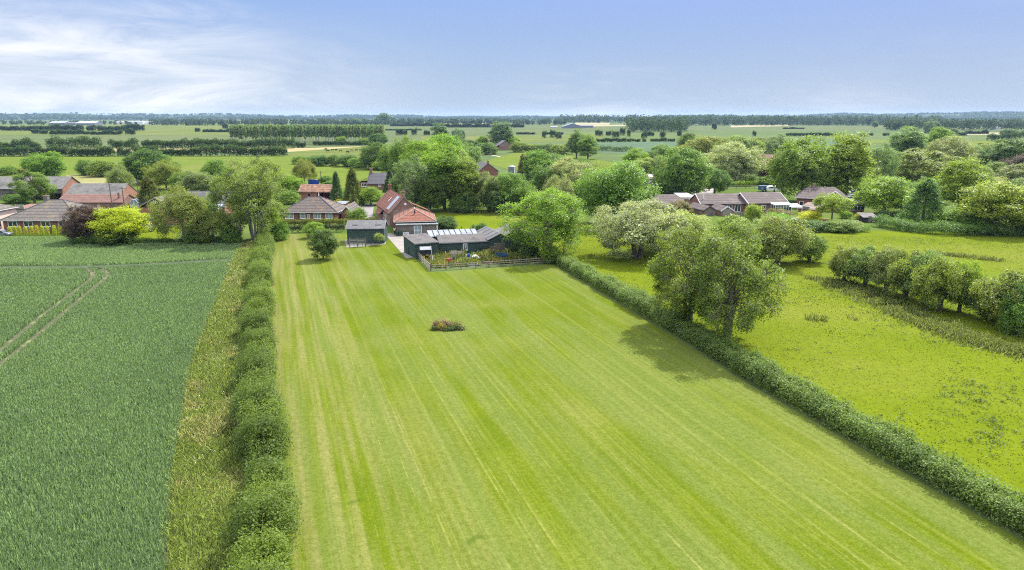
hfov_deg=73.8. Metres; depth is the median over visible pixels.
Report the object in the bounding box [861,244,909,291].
thorn tree
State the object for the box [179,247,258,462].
cow parsley
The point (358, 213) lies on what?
shrub
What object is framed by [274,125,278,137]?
poplar tree
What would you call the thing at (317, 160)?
shrub
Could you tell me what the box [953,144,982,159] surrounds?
tree
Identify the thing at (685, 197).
flat garage
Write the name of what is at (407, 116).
hill woodland
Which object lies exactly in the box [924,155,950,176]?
tree
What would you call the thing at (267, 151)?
hedge
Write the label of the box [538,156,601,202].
tree
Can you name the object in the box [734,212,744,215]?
panel fence
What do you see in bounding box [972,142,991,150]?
tree
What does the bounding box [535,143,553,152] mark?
shrub
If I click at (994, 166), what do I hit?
tree
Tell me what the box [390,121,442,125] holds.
hedge
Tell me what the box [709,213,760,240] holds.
tree
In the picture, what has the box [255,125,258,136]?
poplar tree
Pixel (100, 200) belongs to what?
red roof barn
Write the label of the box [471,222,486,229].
shrub
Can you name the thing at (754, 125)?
wheat patch
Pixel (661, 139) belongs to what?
hedge
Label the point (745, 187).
paddock fence
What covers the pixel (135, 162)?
tree
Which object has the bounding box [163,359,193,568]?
field edge
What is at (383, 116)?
tree
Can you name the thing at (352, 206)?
garage
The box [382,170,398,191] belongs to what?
conifer
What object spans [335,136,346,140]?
tree
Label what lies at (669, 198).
bungalow
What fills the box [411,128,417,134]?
hedge
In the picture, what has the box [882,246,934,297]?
thorn tree
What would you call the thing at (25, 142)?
hedge
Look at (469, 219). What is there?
pasture
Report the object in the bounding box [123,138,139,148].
hedge
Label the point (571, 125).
distant barn
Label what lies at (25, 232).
cone shrub
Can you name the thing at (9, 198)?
shrub
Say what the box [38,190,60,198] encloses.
shrub
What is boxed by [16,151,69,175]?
tree
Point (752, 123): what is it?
woodland
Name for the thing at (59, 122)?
distant barn
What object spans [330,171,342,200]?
conifer
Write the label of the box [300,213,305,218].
window
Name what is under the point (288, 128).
poplar tree
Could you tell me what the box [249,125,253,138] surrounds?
poplar tree
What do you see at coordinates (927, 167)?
tree
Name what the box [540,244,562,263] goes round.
shrub
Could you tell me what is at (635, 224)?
tree
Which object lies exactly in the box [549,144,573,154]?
shrub
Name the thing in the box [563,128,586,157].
tree
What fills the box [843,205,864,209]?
window frame
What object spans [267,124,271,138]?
poplar tree
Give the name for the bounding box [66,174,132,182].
barn paddock
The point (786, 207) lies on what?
window frame
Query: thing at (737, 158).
tree
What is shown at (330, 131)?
poplar tree
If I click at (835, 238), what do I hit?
pasture sward
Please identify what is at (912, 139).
tree
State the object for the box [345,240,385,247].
shed base
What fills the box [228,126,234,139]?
poplar tree
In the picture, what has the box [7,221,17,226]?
window
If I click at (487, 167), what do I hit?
farmhouse
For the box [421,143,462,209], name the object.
tree
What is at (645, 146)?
crop
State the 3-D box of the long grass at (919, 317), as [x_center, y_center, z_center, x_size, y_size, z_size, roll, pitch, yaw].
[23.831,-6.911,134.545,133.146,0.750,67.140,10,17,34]
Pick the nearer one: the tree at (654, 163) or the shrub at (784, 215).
the shrub at (784, 215)
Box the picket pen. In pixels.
[349,237,365,246]
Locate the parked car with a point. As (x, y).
(4, 232)
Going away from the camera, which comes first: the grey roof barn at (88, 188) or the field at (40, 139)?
the grey roof barn at (88, 188)
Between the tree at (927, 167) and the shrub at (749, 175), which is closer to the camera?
the tree at (927, 167)
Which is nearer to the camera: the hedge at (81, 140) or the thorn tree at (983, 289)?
the thorn tree at (983, 289)
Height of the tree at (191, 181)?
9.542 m
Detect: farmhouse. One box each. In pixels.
[359,167,393,189]
[474,161,497,176]
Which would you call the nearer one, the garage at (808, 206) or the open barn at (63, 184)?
the garage at (808, 206)
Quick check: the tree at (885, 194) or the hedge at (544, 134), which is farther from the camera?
the hedge at (544, 134)
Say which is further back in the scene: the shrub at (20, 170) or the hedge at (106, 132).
the hedge at (106, 132)
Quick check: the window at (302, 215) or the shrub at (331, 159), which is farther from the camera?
the shrub at (331, 159)
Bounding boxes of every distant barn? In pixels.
[49,121,69,124]
[76,121,102,124]
[130,121,144,123]
[561,123,582,127]
[579,125,592,127]
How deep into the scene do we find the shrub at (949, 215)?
159.30 m
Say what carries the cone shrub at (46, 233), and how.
on the village ground at (246, 235)
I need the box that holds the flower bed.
[428,317,466,331]
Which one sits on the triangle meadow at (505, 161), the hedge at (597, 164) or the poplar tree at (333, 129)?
the hedge at (597, 164)
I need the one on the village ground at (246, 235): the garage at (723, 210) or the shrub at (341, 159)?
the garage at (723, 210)
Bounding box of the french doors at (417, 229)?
[414,226,421,233]
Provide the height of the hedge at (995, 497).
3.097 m
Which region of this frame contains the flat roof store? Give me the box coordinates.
[337,201,348,204]
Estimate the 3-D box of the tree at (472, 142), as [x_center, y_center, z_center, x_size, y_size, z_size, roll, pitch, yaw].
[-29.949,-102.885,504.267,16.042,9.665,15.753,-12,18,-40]
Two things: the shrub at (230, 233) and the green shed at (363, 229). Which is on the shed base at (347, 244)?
the green shed at (363, 229)
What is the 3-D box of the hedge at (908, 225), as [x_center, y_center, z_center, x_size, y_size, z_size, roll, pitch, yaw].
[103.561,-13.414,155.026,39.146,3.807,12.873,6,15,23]
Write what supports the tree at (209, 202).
on the village ground at (246, 235)
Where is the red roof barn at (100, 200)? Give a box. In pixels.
[59,192,135,208]
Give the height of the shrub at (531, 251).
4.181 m
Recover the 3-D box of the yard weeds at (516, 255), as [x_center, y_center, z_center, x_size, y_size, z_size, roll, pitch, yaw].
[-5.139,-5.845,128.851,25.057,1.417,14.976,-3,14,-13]
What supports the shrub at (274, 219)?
on the village ground at (246, 235)
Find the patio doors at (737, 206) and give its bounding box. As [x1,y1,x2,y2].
[734,204,740,211]
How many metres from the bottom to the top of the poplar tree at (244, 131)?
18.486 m
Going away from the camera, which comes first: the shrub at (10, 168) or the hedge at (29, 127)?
the shrub at (10, 168)
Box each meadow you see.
[0,156,407,187]
[287,146,405,156]
[484,150,640,186]
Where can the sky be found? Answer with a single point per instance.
(446, 58)
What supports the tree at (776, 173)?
on the village ground at (246, 235)
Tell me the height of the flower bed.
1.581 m
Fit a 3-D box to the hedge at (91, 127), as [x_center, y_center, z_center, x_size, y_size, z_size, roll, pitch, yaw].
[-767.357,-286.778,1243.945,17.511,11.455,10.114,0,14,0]
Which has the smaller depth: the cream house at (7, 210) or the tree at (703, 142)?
the cream house at (7, 210)
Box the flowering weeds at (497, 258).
[423,248,543,267]
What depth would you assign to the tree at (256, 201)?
140.85 m
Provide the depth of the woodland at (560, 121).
2115.41 m
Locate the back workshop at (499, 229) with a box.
[495,223,528,246]
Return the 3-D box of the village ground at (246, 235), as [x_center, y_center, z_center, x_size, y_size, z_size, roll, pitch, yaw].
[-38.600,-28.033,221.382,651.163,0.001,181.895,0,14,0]
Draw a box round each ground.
[0,120,1023,552]
[0,175,1021,252]
[0,246,230,569]
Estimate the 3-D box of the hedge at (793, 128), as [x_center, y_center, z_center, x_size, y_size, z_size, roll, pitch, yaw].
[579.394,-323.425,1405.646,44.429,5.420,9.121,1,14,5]
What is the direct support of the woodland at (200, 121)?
on the ground at (612, 158)
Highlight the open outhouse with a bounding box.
[298,184,331,199]
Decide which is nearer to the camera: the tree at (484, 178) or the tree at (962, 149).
the tree at (484, 178)
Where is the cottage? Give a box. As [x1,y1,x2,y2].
[644,173,654,180]
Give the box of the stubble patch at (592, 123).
[575,123,609,124]
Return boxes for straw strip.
[29,146,359,151]
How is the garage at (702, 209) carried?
on the village ground at (246, 235)
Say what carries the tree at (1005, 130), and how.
on the ground at (612, 158)
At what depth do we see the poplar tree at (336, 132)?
641.59 m
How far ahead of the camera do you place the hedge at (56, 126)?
1228.62 m
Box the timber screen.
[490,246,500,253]
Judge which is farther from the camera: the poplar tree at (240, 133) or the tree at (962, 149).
the poplar tree at (240, 133)
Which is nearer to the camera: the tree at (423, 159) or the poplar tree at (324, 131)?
the tree at (423, 159)
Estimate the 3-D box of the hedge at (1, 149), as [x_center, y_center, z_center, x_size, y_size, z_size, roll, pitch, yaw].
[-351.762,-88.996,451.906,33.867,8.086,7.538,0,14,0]
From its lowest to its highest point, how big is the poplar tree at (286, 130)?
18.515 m
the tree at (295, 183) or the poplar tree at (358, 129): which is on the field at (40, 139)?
the poplar tree at (358, 129)
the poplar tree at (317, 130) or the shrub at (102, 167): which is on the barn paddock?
the shrub at (102, 167)
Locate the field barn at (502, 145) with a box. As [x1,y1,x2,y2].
[496,140,510,149]
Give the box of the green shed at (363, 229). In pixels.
[345,220,387,243]
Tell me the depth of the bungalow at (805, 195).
196.17 m
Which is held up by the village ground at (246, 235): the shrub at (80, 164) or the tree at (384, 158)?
the tree at (384, 158)
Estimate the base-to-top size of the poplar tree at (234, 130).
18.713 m
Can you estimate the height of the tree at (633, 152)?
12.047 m
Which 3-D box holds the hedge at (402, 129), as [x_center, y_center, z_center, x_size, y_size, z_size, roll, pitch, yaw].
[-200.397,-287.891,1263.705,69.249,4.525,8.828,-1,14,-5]
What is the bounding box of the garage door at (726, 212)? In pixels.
[722,209,731,215]
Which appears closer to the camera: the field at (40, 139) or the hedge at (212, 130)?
the field at (40, 139)
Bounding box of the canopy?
[789,203,802,213]
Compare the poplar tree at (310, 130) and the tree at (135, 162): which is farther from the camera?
the poplar tree at (310, 130)
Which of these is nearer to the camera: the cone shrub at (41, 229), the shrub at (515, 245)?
the shrub at (515, 245)
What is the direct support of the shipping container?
on the meadow at (194, 163)
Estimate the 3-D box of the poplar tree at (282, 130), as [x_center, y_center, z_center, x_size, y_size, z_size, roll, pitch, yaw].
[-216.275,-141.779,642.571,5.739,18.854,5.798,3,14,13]
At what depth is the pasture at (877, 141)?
715.51 m
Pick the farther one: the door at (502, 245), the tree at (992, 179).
the tree at (992, 179)
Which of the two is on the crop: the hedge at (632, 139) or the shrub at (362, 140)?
the hedge at (632, 139)
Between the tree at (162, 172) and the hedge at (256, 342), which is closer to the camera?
the hedge at (256, 342)
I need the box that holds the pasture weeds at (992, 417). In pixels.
[613,233,1023,458]
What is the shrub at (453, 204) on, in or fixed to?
on the pasture at (469, 219)
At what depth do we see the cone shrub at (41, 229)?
153.37 m
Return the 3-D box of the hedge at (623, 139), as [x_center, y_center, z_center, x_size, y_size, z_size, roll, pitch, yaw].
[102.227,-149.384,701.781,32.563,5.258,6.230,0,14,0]
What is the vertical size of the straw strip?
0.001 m
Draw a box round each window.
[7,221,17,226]
[23,221,33,226]
[40,221,50,226]
[285,213,293,218]
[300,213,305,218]
[313,213,320,218]
[325,213,332,218]
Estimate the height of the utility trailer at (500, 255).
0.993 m
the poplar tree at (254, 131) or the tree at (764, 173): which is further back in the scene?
the poplar tree at (254, 131)
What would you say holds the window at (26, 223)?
in the bungalow at (47, 211)
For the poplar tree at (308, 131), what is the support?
on the field at (40, 139)
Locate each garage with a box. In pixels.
[15,204,35,211]
[339,201,358,219]
[674,193,691,204]
[690,202,716,215]
[711,203,733,215]
[798,202,822,212]
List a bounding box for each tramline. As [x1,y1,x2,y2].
[0,258,231,268]
[0,267,109,364]
[0,268,95,351]
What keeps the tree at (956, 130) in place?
on the ground at (612, 158)
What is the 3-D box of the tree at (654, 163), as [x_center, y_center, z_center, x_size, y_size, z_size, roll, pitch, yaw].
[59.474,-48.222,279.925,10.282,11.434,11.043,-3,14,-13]
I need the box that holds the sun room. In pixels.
[841,198,866,212]
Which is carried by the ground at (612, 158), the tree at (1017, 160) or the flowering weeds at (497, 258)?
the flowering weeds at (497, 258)
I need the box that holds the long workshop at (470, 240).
[426,229,488,252]
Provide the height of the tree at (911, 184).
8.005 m
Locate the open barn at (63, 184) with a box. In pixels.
[0,176,80,199]
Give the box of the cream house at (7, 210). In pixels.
[0,204,18,228]
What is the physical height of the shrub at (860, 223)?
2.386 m
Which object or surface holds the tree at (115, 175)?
on the village ground at (246, 235)
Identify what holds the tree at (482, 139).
on the field at (469, 131)
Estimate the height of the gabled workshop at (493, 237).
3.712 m
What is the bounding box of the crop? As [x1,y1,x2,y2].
[593,139,841,154]
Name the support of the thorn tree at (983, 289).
on the pasture at (469, 219)
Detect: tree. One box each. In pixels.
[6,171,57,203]
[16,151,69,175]
[55,204,104,240]
[83,204,151,239]
[104,163,135,187]
[120,148,181,182]
[141,158,182,189]
[144,183,209,241]
[167,172,184,191]
[174,169,218,190]
[189,206,233,242]
[198,158,231,186]
[199,193,218,217]
[203,156,291,239]
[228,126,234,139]
[232,125,237,136]
[235,125,240,138]
[238,125,243,138]
[242,125,246,139]
[246,124,248,136]
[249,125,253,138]
[251,125,257,138]
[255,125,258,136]
[258,125,262,138]
[261,125,265,140]
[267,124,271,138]
[271,125,274,137]
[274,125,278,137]
[276,175,306,191]
[279,124,284,143]
[284,125,287,137]
[287,125,289,139]
[289,125,295,138]
[291,159,318,183]
[295,125,300,137]
[299,124,304,142]
[301,221,324,237]
[303,125,306,138]
[305,228,340,258]
[306,125,310,143]
[309,125,312,138]
[312,125,316,140]
[316,125,319,140]
[317,175,332,183]
[319,125,323,136]
[322,125,326,137]
[325,125,329,137]
[328,125,332,136]
[332,125,336,140]
[334,125,338,136]
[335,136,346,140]
[337,125,341,136]
[341,125,345,135]
[344,125,349,138]
[347,125,352,137]
[350,118,361,124]
[353,124,357,136]
[356,124,360,138]
[356,141,387,169]
[359,186,383,204]
[362,125,367,137]
[366,133,388,143]
[373,233,384,244]
[375,112,392,124]
[376,143,399,175]
[379,124,383,134]
[386,134,413,178]
[388,154,438,206]
[398,137,441,180]
[414,177,447,211]
[416,150,439,203]
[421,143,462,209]
[426,133,470,160]
[429,122,453,141]
[444,156,486,203]
[446,149,478,200]
[451,127,465,138]
[462,142,483,163]
[463,139,479,146]
[473,171,505,210]
[476,135,488,143]
[482,171,536,208]
[486,121,514,144]
[495,186,599,257]
[497,135,520,146]
[515,154,530,183]
[519,148,553,180]
[527,164,564,191]
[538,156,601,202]
[540,174,575,207]
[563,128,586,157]
[569,158,663,224]
[576,134,600,158]
[587,196,691,258]
[621,147,648,163]
[631,157,653,172]
[643,215,737,323]
[644,208,714,244]
[645,150,658,158]
[648,146,717,195]
[649,155,666,176]
[650,143,676,160]
[669,220,794,339]
[675,132,695,153]
[676,134,729,164]
[702,140,768,181]
[702,168,733,192]
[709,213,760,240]
[725,135,767,153]
[735,212,817,263]
[750,137,767,147]
[751,154,770,174]
[759,159,772,176]
[762,133,798,155]
[762,134,842,197]
[768,159,790,181]
[794,232,830,261]
[811,192,857,219]
[822,129,883,194]
[824,241,861,279]
[842,243,885,285]
[851,174,915,214]
[857,141,902,187]
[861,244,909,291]
[871,121,877,127]
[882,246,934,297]
[884,147,965,183]
[887,125,932,159]
[894,181,919,200]
[900,248,952,303]
[909,255,977,311]
[917,177,949,197]
[923,119,941,133]
[924,126,955,151]
[924,134,981,162]
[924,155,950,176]
[932,155,993,208]
[940,258,990,311]
[948,128,959,133]
[951,179,1023,232]
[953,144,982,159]
[963,272,1005,321]
[964,164,996,186]
[965,268,1023,325]
[969,150,1002,165]
[971,173,1011,192]
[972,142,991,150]
[977,138,1023,168]
[984,160,1006,176]
[992,163,1023,182]
[998,128,1018,135]
[999,153,1023,168]
[1000,277,1023,330]
[1001,187,1023,225]
[1005,177,1023,188]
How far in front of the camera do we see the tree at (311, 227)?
148.58 m
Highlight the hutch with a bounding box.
[420,246,432,259]
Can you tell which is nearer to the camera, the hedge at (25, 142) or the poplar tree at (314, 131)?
the hedge at (25, 142)
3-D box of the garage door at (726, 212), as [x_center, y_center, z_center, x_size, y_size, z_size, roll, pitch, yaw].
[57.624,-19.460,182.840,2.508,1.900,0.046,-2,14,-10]
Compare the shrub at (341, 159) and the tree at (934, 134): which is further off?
the tree at (934, 134)
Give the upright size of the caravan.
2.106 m
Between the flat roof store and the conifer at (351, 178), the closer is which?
the flat roof store
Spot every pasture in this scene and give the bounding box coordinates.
[429,209,1023,532]
[837,140,888,143]
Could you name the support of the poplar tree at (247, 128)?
on the field at (40, 139)
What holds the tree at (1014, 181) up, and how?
on the village ground at (246, 235)
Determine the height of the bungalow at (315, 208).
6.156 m
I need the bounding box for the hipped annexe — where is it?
[393,207,437,234]
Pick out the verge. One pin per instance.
(204, 500)
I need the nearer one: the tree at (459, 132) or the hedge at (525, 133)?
the tree at (459, 132)
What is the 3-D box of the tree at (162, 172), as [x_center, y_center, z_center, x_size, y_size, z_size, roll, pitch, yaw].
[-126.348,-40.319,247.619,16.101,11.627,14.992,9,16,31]
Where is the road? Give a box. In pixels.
[358,204,374,218]
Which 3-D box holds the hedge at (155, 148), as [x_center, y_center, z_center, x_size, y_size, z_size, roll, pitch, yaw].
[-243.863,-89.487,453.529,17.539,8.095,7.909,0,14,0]
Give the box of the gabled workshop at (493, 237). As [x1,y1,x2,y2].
[477,226,510,250]
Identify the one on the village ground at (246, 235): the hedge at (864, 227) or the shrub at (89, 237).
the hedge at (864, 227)
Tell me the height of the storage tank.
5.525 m
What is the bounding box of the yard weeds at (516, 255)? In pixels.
[422,247,540,268]
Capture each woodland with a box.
[0,111,1023,119]
[0,120,149,124]
[149,118,386,125]
[385,117,566,124]
[558,114,734,122]
[623,115,691,131]
[681,114,942,125]
[721,119,883,124]
[882,117,1023,129]
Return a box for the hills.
[1,113,1023,119]
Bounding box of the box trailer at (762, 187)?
[758,185,767,191]
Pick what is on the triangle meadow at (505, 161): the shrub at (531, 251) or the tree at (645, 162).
the tree at (645, 162)
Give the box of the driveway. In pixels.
[387,233,413,257]
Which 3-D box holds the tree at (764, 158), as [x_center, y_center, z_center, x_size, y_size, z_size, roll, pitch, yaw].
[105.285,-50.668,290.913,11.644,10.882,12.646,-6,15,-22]
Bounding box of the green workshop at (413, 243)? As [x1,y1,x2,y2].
[402,233,438,258]
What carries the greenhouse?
on the village ground at (246, 235)
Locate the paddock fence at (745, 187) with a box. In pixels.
[728,185,757,188]
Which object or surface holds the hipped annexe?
on the village ground at (246, 235)
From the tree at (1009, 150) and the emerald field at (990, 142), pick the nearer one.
the tree at (1009, 150)
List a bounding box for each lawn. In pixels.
[136,227,179,238]
[269,234,1023,569]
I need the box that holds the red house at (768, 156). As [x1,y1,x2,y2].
[758,154,776,161]
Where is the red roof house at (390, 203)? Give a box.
[375,183,430,226]
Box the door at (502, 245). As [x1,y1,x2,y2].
[494,243,504,250]
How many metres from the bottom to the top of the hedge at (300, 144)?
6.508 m
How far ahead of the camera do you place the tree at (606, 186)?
162.83 m
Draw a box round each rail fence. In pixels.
[418,253,430,270]
[430,257,550,269]
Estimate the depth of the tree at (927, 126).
887.26 m
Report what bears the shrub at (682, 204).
on the village ground at (246, 235)
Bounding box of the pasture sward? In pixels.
[540,236,1023,523]
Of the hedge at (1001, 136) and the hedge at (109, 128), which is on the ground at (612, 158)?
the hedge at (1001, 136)
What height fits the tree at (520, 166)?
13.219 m
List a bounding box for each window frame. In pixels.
[770,204,791,211]
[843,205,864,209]
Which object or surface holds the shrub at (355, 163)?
on the meadow at (194, 163)
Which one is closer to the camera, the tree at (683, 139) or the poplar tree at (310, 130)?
the tree at (683, 139)
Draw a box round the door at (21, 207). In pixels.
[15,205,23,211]
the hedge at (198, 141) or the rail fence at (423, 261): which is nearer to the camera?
the rail fence at (423, 261)
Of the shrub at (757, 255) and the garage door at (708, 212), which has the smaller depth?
the shrub at (757, 255)
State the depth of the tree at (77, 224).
141.18 m
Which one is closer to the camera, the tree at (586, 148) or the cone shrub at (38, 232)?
the cone shrub at (38, 232)
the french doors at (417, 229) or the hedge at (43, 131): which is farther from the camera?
the hedge at (43, 131)
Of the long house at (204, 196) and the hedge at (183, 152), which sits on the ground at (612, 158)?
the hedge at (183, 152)
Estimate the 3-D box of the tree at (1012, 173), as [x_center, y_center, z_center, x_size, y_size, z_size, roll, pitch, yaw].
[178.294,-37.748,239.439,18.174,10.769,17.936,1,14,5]
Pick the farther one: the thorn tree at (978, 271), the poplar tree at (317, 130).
the poplar tree at (317, 130)
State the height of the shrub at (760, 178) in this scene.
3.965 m
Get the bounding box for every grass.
[465,207,1023,362]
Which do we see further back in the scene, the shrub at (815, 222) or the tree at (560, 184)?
the tree at (560, 184)
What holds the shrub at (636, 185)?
on the triangle meadow at (505, 161)
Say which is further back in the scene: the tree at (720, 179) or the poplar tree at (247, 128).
the poplar tree at (247, 128)
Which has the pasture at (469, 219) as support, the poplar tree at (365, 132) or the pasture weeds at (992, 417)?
the pasture weeds at (992, 417)
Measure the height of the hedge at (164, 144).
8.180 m
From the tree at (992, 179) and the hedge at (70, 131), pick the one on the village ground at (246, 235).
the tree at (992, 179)
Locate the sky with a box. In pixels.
[0,0,1023,116]
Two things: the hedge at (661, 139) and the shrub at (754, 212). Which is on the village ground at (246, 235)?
the shrub at (754, 212)
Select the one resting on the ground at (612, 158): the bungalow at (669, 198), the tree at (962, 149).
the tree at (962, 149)
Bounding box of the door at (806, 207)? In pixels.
[802,206,809,211]
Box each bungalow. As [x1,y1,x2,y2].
[0,194,104,232]
[136,193,187,224]
[281,196,346,222]
[645,194,680,207]
[689,192,745,211]
[738,192,791,212]
[795,183,846,211]
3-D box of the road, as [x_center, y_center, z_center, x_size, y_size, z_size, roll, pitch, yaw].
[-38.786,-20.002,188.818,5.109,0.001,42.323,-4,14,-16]
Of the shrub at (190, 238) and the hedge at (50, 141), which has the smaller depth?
the shrub at (190, 238)
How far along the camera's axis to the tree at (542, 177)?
201.04 m
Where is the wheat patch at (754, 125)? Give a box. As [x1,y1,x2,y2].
[731,125,788,126]
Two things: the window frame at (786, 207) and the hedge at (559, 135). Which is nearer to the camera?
the window frame at (786, 207)
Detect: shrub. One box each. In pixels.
[0,165,18,174]
[0,194,32,203]
[14,167,28,173]
[16,226,22,234]
[22,226,27,234]
[34,225,39,234]
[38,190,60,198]
[39,226,44,234]
[44,226,49,234]
[52,225,56,234]
[73,159,96,175]
[80,233,97,243]
[81,159,123,176]
[92,229,140,245]
[182,229,213,243]
[218,223,244,243]
[258,209,283,226]
[267,220,291,240]
[272,188,301,204]
[290,155,306,163]
[304,154,327,165]
[322,154,338,165]
[334,154,357,166]
[345,205,367,218]
[346,157,368,167]
[355,138,370,144]
[371,160,385,169]
[436,214,458,229]
[446,189,478,213]
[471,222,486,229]
[477,141,498,154]
[478,191,515,212]
[508,140,529,151]
[510,241,522,251]
[513,186,543,212]
[520,241,540,258]
[526,143,538,151]
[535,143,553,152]
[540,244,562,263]
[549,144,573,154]
[625,177,649,187]
[657,182,682,193]
[668,198,693,214]
[735,173,757,180]
[735,224,779,259]
[744,203,763,220]
[747,175,772,184]
[761,212,792,223]
[764,208,793,216]
[796,219,831,232]
[798,210,823,221]
[822,219,862,232]
[835,219,862,226]
[838,211,852,218]
[923,204,969,228]
[948,212,994,232]
[995,292,1023,335]
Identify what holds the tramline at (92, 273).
on the crop ground at (103, 534)
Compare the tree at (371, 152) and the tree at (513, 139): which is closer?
the tree at (371, 152)
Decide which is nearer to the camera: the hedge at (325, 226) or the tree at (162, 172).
the hedge at (325, 226)
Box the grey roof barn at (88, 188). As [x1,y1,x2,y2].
[65,183,136,197]
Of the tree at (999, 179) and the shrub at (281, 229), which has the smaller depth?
the shrub at (281, 229)
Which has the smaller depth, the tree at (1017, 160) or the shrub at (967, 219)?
the shrub at (967, 219)
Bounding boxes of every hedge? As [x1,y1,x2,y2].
[0,125,20,130]
[0,137,41,147]
[0,144,9,155]
[3,145,30,155]
[20,125,49,130]
[28,145,68,155]
[31,128,39,133]
[39,129,48,133]
[45,134,67,148]
[48,123,83,129]
[49,129,89,133]
[66,136,102,148]
[66,236,242,244]
[67,145,115,156]
[86,125,96,130]
[90,129,122,134]
[96,125,124,130]
[107,139,124,148]
[116,147,130,155]
[121,123,144,130]
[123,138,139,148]
[125,128,135,134]
[130,144,158,152]
[140,139,183,148]
[157,147,201,155]
[180,137,230,148]
[199,143,226,155]
[202,129,225,131]
[217,224,303,569]
[224,143,248,155]
[229,139,260,147]
[247,145,287,155]
[256,137,295,148]
[282,217,344,226]
[287,223,345,231]
[294,141,305,147]
[312,140,361,144]
[344,216,376,222]
[385,128,421,130]
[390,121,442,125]
[395,129,403,134]
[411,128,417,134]
[443,123,524,127]
[516,132,535,133]
[529,150,594,169]
[541,130,546,137]
[550,129,555,137]
[554,253,1023,534]
[555,133,561,138]
[589,159,618,173]
[595,129,602,135]
[596,137,626,141]
[597,144,633,151]
[611,130,619,137]
[619,127,625,135]
[626,138,640,141]
[641,131,647,137]
[654,137,667,141]
[660,131,665,137]
[731,179,766,186]
[783,127,804,128]
[783,223,871,232]
[786,132,836,135]
[872,213,1023,236]
[877,209,901,217]
[955,132,966,135]
[964,129,988,133]
[986,130,1021,140]
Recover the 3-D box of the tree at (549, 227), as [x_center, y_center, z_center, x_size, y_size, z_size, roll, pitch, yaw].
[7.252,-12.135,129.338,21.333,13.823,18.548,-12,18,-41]
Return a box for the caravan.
[766,186,780,191]
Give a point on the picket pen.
(357, 240)
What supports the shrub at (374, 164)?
on the meadow at (194, 163)
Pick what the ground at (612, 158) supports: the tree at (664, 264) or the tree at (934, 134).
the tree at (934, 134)
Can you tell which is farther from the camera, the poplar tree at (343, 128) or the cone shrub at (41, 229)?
the poplar tree at (343, 128)
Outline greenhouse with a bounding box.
[130,198,145,207]
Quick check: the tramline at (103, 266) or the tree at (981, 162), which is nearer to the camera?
the tramline at (103, 266)
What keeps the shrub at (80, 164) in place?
on the barn paddock
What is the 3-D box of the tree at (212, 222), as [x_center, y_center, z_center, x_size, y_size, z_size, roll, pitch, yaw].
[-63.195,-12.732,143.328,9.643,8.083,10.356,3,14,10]
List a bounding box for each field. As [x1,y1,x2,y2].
[0,125,385,134]
[0,135,385,155]
[386,126,541,150]
[542,124,1023,131]
[967,132,999,134]
[969,141,1007,146]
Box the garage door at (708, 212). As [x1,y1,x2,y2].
[705,209,713,215]
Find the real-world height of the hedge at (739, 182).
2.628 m
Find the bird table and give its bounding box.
[233,220,242,232]
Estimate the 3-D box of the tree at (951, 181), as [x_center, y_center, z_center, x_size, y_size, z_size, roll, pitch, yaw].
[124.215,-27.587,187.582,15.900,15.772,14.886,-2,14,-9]
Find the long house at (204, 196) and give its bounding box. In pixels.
[187,191,235,213]
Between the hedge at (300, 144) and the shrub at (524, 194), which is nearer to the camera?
the shrub at (524, 194)
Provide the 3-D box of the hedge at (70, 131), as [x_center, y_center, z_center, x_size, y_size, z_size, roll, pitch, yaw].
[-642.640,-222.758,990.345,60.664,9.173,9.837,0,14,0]
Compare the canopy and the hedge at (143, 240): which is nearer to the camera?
the hedge at (143, 240)
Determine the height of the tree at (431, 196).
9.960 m
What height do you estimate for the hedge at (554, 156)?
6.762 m
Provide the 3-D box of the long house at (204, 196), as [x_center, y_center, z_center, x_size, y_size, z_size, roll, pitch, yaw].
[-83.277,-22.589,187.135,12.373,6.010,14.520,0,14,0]
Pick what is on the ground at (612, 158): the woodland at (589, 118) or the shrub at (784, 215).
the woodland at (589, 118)
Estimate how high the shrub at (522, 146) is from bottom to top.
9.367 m
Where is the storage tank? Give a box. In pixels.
[508,165,515,173]
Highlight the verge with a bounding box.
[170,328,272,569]
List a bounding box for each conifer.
[135,176,160,204]
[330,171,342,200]
[341,167,365,205]
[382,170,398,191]
[894,177,947,230]
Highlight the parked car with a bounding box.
[0,229,12,235]
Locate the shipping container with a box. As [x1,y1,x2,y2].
[308,179,318,183]
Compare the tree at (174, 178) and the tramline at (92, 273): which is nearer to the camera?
the tramline at (92, 273)
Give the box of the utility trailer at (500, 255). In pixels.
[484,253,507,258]
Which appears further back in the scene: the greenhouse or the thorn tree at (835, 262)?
the greenhouse
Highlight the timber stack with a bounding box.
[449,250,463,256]
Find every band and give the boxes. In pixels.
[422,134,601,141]
[593,125,625,125]
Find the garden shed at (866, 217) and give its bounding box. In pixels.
[857,213,876,222]
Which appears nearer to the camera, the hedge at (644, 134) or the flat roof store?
the flat roof store
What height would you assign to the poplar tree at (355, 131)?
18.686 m

